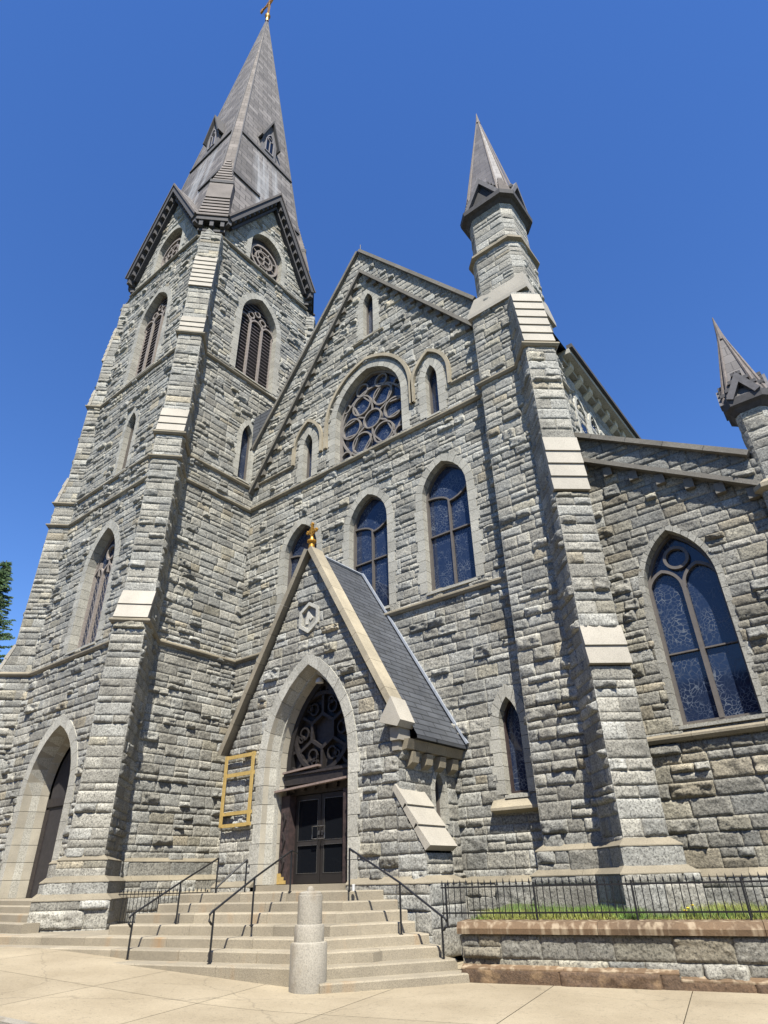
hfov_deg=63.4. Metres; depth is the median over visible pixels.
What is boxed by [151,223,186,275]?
wheel window
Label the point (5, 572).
spruce tree
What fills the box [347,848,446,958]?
handrail
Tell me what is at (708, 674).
aisle window
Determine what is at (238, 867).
handrail
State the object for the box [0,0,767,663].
sky
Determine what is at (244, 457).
lancet window
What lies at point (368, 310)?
lancet window
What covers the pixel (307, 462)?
lancet window
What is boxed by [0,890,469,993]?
stone staircase
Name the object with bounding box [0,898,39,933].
tower steps
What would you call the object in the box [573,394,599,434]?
clerestory window
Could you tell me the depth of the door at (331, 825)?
15.87 m
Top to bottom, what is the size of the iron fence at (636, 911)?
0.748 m
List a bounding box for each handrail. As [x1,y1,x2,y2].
[125,857,219,959]
[207,850,297,963]
[215,859,247,892]
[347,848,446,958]
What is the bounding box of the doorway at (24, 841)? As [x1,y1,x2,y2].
[0,714,78,898]
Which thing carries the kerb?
on the road
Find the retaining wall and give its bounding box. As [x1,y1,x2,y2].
[456,919,767,993]
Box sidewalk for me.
[0,947,767,1023]
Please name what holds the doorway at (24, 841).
in the church
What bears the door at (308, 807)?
in the church
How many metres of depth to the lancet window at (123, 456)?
27.89 m
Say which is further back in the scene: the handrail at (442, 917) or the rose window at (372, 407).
the rose window at (372, 407)
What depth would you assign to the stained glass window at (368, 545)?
22.22 m
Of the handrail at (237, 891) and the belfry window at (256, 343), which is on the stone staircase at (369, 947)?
the handrail at (237, 891)
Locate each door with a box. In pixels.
[293,793,321,883]
[319,791,342,882]
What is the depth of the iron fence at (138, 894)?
16.49 m
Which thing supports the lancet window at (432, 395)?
in the church
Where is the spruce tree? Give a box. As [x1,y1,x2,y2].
[0,560,15,662]
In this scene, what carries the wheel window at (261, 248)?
in the church
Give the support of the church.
on the sidewalk
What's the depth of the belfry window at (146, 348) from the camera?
31.92 m
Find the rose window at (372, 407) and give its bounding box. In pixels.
[328,359,410,466]
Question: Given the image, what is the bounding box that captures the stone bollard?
[289,886,326,993]
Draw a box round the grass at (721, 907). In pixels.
[470,898,767,919]
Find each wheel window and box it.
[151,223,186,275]
[245,229,286,286]
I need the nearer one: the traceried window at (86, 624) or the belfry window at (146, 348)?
the traceried window at (86, 624)
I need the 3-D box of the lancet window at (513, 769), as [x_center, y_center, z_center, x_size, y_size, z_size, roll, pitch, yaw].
[3.329,5.813,15.909,1.260,2.754,0.430,-23,-37,32]
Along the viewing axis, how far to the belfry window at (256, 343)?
32.31 m
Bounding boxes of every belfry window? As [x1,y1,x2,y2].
[123,286,171,385]
[229,293,280,395]
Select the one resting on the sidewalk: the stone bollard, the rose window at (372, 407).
the stone bollard
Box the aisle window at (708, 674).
[638,525,767,729]
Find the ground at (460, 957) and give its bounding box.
[451,955,463,960]
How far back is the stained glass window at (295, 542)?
24.60 m
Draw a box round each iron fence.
[117,887,212,923]
[440,872,767,926]
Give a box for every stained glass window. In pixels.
[275,517,322,613]
[342,487,397,609]
[414,453,484,595]
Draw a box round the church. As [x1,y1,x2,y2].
[0,0,767,956]
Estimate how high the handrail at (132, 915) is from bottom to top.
1.810 m
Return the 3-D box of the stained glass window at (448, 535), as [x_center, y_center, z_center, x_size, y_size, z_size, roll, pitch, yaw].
[2.096,0.217,20.183,2.450,4.990,0.410,-23,-37,32]
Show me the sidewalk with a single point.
(477, 1003)
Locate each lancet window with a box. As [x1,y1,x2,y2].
[112,407,139,476]
[233,420,253,484]
[296,427,318,483]
[356,287,379,340]
[417,357,447,419]
[489,684,535,798]
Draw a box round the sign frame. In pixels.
[218,751,255,828]
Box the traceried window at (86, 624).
[62,519,120,655]
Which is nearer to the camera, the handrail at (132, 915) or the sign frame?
the handrail at (132, 915)
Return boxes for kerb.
[0,1016,37,1023]
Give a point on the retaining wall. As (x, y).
(717, 955)

